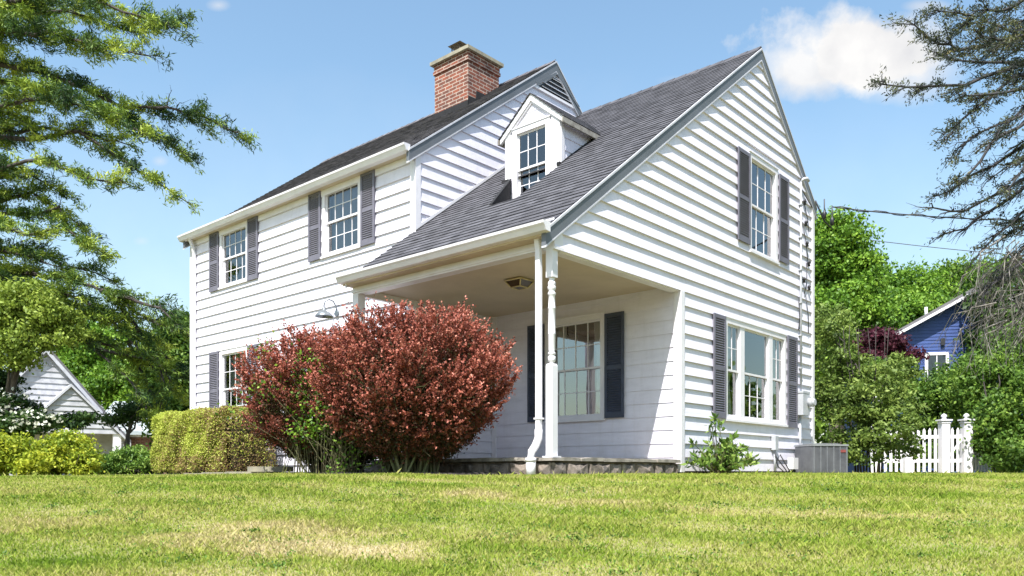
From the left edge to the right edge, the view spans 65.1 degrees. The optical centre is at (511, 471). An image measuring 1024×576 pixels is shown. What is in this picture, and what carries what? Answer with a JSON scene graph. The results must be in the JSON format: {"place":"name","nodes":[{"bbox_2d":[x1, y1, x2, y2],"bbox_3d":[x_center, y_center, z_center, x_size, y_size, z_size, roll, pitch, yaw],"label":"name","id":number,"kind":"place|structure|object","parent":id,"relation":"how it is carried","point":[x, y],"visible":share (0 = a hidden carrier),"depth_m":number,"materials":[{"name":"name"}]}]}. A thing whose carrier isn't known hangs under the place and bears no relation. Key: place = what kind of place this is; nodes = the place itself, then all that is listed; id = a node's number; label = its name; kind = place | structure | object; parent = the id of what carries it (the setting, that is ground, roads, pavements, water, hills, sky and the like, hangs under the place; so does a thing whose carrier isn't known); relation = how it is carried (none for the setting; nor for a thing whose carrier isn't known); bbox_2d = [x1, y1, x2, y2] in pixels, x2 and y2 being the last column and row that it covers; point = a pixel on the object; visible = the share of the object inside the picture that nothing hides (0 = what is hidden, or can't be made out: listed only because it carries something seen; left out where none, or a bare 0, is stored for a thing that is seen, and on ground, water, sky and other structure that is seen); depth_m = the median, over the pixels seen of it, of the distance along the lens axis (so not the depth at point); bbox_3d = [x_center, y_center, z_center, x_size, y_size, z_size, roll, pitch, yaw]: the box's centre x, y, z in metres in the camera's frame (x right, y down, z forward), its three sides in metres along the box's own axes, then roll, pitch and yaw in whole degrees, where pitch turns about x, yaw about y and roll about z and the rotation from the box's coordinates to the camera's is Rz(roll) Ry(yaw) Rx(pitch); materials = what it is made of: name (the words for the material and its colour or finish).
{"place":"outdoors","nodes":[
{"label":"outdoors","id":0,"kind":"place"},
{"bbox_2d":[0,469,1023,575],"bbox_3d":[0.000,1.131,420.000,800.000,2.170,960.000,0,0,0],"label":"lawn","id":1,"kind":"structure","parent":0,"point":[539,572],"depth_m":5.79,"materials":[{"name":"plant"}]},
{"bbox_2d":[0,429,60,475],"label":"golden shrub","id":2,"kind":"object","parent":1,"relation":"on","point":[15,457],"visible":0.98,"depth_m":14.12,"materials":[{"name":"yellow plant"}]},
{"bbox_2d":[0,274,99,430],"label":"light tree","id":3,"kind":"object","parent":1,"relation":"on","point":[28,319],"visible":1,"depth_m":17.92,"materials":[{"name":"green plant"}]},
{"bbox_2d":[0,368,111,475],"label":"dogwood tree","id":4,"kind":"object","parent":1,"relation":"on","point":[30,416],"visible":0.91,"depth_m":18.12,"materials":[{"name":"white plant"}]},
{"bbox_2d":[25,426,107,474],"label":"golden shrub","id":5,"kind":"object","parent":1,"relation":"on","point":[79,455],"visible":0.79,"depth_m":14.88,"materials":[{"name":"yellow plant"}]},
{"bbox_2d":[9,351,130,475],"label":"white house","id":6,"kind":"structure","parent":1,"relation":"on","point":[57,385],"depth_m":32.96,"materials":[{"name":"white wood"}]},
{"bbox_2d":[53,320,151,410],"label":"background tree","id":7,"kind":"object","parent":1,"relation":"on","point":[87,369],"visible":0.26,"depth_m":47.90,"materials":[{"name":"green plant"}]},
{"bbox_2d":[0,0,262,424],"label":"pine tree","id":8,"kind":"object","parent":1,"relation":"on","point":[36,15],"visible":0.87,"depth_m":19.26,"materials":[{"name":"green plant"}]},
{"bbox_2d":[94,396,170,448],"bbox_3d":[-11.511,-1.042,24.367,2.240,2.708,1.614,0,0,0],"label":"tree","id":9,"kind":"object","parent":1,"relation":"on","point":[123,414],"visible":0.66,"depth_m":24.14,"materials":[{"name":"green plant"}]},
{"bbox_2d":[106,401,188,473],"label":"house","id":10,"kind":"structure","parent":1,"relation":"on","point":[135,436],"depth_m":35.03,"materials":[{"name":"white paint"}]},
{"bbox_2d":[124,305,189,473],"bbox_3d":[-11.127,-2.768,26.841,2.965,6.144,3.723,0,0,0],"label":"background tree","id":11,"kind":"object","parent":1,"relation":"on","point":[182,351],"visible":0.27,"depth_m":26.10,"materials":[{"name":"green plant"}]},
{"bbox_2d":[63,472,515,475],"bbox_3d":[-4.473,0.053,13.535,11.900,0.114,3.013,0,0,42],"label":"mulch bed","id":12,"kind":"object","parent":1,"relation":"on","point":[471,473],"visible":0.3,"depth_m":9.53,"materials":[{"name":"brown soil"}]},
{"bbox_2d":[91,443,171,474],"bbox_3d":[-7.901,-0.184,16.817,1.921,0.879,1.510,0,0,0],"label":"juniper","id":13,"kind":"object","parent":12,"relation":"on","point":[134,459],"visible":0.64,"depth_m":16.55,"materials":[{"name":"green plant"}]},
{"bbox_2d":[201,472,224,473],"bbox_3d":[-4.086,0.039,11.501,0.752,0.070,0.431,0,0,3],"label":"flagstone","id":14,"kind":"object","parent":12,"relation":"on","point":[212,472],"visible":0.17,"depth_m":11.29,"materials":[{"name":"stone"}]},
{"bbox_2d":[149,405,277,473],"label":"clipped hedge","id":15,"kind":"object","parent":12,"relation":"on","point":[202,439],"visible":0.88,"depth_m":14.91,"materials":[{"name":"green plant"}]},
{"bbox_2d":[225,472,279,473],"bbox_3d":[-3.559,0.029,10.993,0.861,0.070,0.460,0,0,15],"label":"flagstone","id":16,"kind":"object","parent":12,"relation":"on","point":[250,472],"visible":0.17,"depth_m":10.77,"materials":[{"name":"stone"}]},
{"bbox_2d":[247,466,293,471],"bbox_3d":[-3.289,-0.038,10.909,0.644,0.070,0.404,0,0,0],"label":"flagstone","id":17,"kind":"object","parent":16,"relation":"on","point":[265,469],"visible":0.9,"depth_m":10.72,"materials":[{"name":"stone"}]},
{"bbox_2d":[214,330,330,472],"bbox_3d":[-2.729,-0.830,9.962,1.689,1.766,0.807,0,0,0],"label":"honeysuckle vine","id":18,"kind":"object","parent":12,"relation":"on","point":[300,464],"visible":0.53,"depth_m":9.98,"materials":[{"name":"green plant"}]},
{"bbox_2d":[228,319,424,472],"bbox_3d":[-2.365,-0.950,10.645,2.720,2.124,2.310,0,0,0],"label":"barberry shrub","id":19,"kind":"object","parent":12,"relation":"on","point":[268,412],"visible":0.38,"depth_m":9.99,"materials":[{"name":"red plant"}]},
{"bbox_2d":[259,335,397,473],"bbox_3d":[-2.222,-0.784,9.729,1.718,1.669,0.748,0,0,0],"label":"honeysuckle vine","id":20,"kind":"object","parent":12,"relation":"on","point":[330,431],"visible":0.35,"depth_m":9.74,"materials":[{"name":"green plant"}]},
{"bbox_2d":[281,370,392,472],"bbox_3d":[-2.057,-0.663,9.796,1.464,1.432,0.790,0,0,0],"label":"honeysuckle vine","id":21,"kind":"object","parent":12,"relation":"on","point":[343,466],"visible":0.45,"depth_m":9.74,"materials":[{"name":"green plant"}]},
{"bbox_2d":[303,291,522,472],"bbox_3d":[-1.149,-1.003,9.770,2.565,2.219,2.252,0,0,0],"label":"barberry shrub","id":22,"kind":"object","parent":12,"relation":"on","point":[454,404],"visible":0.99,"depth_m":9.17,"materials":[{"name":"red plant"}]},
{"bbox_2d":[98,342,828,442],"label":"distant trees","id":23,"kind":"object","parent":1,"relation":"on","point":[819,426],"depth_m":72.49,"materials":[{"name":"green plant"}]},
{"bbox_2d":[177,41,833,474],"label":"clapboard house","id":24,"kind":"structure","parent":1,"relation":"on","point":[633,275],"depth_m":12.95,"materials":[{"name":"white paint"}]},
{"bbox_2d":[218,226,247,289],"bbox_3d":[-5.451,-4.434,16.697,1.149,1.248,0.810,0,0,42],"label":"window","id":25,"kind":"structure","parent":24,"relation":"in","point":[232,246],"depth_m":16.79,"materials":[{"name":"white paint"}]},
{"bbox_2d":[219,344,247,418],"bbox_3d":[-5.451,-1.724,16.697,1.149,1.648,0.810,0,0,42],"label":"window","id":26,"kind":"structure","parent":24,"relation":"in","point":[227,374],"depth_m":16.75,"materials":[{"name":"white paint"}]},
{"bbox_2d":[320,182,361,258],"bbox_3d":[-2.738,-4.444,14.282,1.150,1.268,0.810,0,0,42],"label":"window","id":27,"kind":"structure","parent":24,"relation":"in","point":[340,210],"depth_m":14.20,"materials":[{"name":"white paint"}]},
{"bbox_2d":[543,311,605,423],"bbox_3d":[1.237,-1.644,13.099,1.214,1.688,0.810,0,0,42],"label":"window","id":28,"kind":"structure","parent":24,"relation":"in","point":[579,339],"depth_m":13.21,"materials":[{"name":"white paint"}]},
{"bbox_2d":[725,315,787,426],"bbox_3d":[3.834,-1.624,13.685,0.810,1.648,2.364,0,0,42],"label":"window","id":29,"kind":"structure","parent":24,"relation":"in","point":[755,356],"depth_m":13.90,"materials":[{"name":"white paint"}]},
{"bbox_2d":[749,150,779,264],"bbox_3d":[4.000,-4.459,13.872,0.810,1.678,1.144,0,0,42],"label":"window","id":30,"kind":"structure","parent":24,"relation":"in","point":[764,175],"depth_m":14.01,"materials":[{"name":"white paint"}]},
{"bbox_2d":[775,452,797,472],"bbox_3d":[4.791,-0.126,13.944,0.579,0.452,0.179,0,0,-35],"label":"junction box","id":31,"kind":"object","parent":24,"relation":"attached to","point":[792,466],"visible":0.78,"depth_m":13.96,"materials":[{"name":"white paint"}]},
{"bbox_2d":[833,206,1023,221],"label":"service wire","id":32,"kind":"object","parent":24,"relation":"attached to","point":[900,214],"visible":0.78,"depth_m":15.09,"materials":[{"name":"black metal"}]},
{"bbox_2d":[680,411,759,473],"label":"leafy plant","id":33,"kind":"object","parent":1,"relation":"on","point":[723,458],"visible":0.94,"depth_m":11.51,"materials":[{"name":"green plant"}]},
{"bbox_2d":[794,443,848,472],"bbox_3d":[5.496,-0.212,14.281,0.684,0.576,0.628,0,0,-10],"label":"air conditioner","id":34,"kind":"object","parent":1,"relation":"on","point":[822,457],"visible":0.83,"depth_m":14.01,"materials":[{"name":"grey metal"}]},
{"bbox_2d":[815,204,914,443],"bbox_3d":[14.829,-5.945,35.734,5.234,12.308,5.201,0,0,40],"label":"maple tree","id":35,"kind":"object","parent":1,"relation":"on","point":[849,269],"visible":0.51,"depth_m":35.17,"materials":[{"name":"green plant"}]},
{"bbox_2d":[815,301,938,472],"bbox_3d":[7.271,-1.792,16.805,2.317,3.995,2.747,0,0,-45],"label":"leafy shrub","id":36,"kind":"object","parent":1,"relation":"on","point":[863,414],"visible":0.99,"depth_m":16.51,"materials":[{"name":"green plant"}]},
{"bbox_2d":[852,325,929,472],"bbox_3d":[11.985,-2.232,25.542,2.848,4.886,1.877,0,0,-29],"label":"purple shrub","id":37,"kind":"object","parent":1,"relation":"on","point":[897,342],"visible":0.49,"depth_m":25.21,"materials":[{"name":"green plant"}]},
{"bbox_2d":[879,255,966,327],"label":"maple tree","id":38,"kind":"object","parent":1,"relation":"on","point":[918,294],"visible":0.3,"depth_m":43.10,"materials":[{"name":"green plant"}]},
{"bbox_2d":[861,349,988,472],"bbox_3d":[11.172,-1.583,21.398,4.041,3.586,3.273,0,0,13],"label":"leafy shrub","id":39,"kind":"object","parent":1,"relation":"on","point":[927,387],"visible":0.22,"depth_m":21.06,"materials":[{"name":"green plant"}]},
{"bbox_2d":[870,413,990,472],"bbox_3d":[10.228,-0.616,19.237,3.047,1.535,0.885,0,0,5],"label":"picket fence","id":40,"kind":"object","parent":1,"relation":"on","point":[943,436],"visible":0.48,"depth_m":18.97,"materials":[{"name":"white paint"}]},
{"bbox_2d":[843,283,1022,472],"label":"blue house","id":41,"kind":"structure","parent":1,"relation":"on","point":[925,330],"depth_m":31.26,"materials":[{"name":"paint"}]},
{"bbox_2d":[925,352,948,404],"bbox_3d":[16.565,-3.583,31.293,0.860,2.170,0.060,0,0,12],"label":"window","id":42,"kind":"structure","parent":41,"relation":"in","point":[940,357],"depth_m":31.30,"materials":[{"name":"white paint"}]},
{"bbox_2d":[864,0,1023,384],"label":"spruce tree","id":43,"kind":"object","parent":1,"relation":"on","point":[1013,41],"visible":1,"depth_m":11.84,"materials":[{"name":"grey plant"}]},
{"bbox_2d":[912,252,1023,302],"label":"maple tree","id":44,"kind":"object","parent":1,"relation":"on","point":[957,266],"visible":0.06,"depth_m":44.93,"materials":[{"name":"green plant"}]},
{"bbox_2d":[938,320,1023,472],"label":"leafy shrub","id":45,"kind":"object","parent":1,"relation":"on","point":[992,405],"visible":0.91,"depth_m":18.84,"materials":[{"name":"green plant"}]},
{"bbox_2d":[953,264,1023,469],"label":"background tree","id":46,"kind":"object","parent":1,"relation":"on","point":[967,334],"visible":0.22,"depth_m":29.67,"materials":[{"name":"green plant"}]},
{"bbox_2d":[0,0,1023,442],"label":"sky","id":47,"kind":"structure","parent":0,"point":[317,81],"materials":[{"name":"blue"}]},
{"bbox_2d":[872,240,1012,254],"bbox_3d":[22.106,-10.671,38.000,16.196,3.976,0.034,0,0,30],"label":"power line","id":48,"kind":"object","parent":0,"point":[934,247],"visible":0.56,"depth_m":38.94,"materials":[{"name":"black metal"}]}
]}

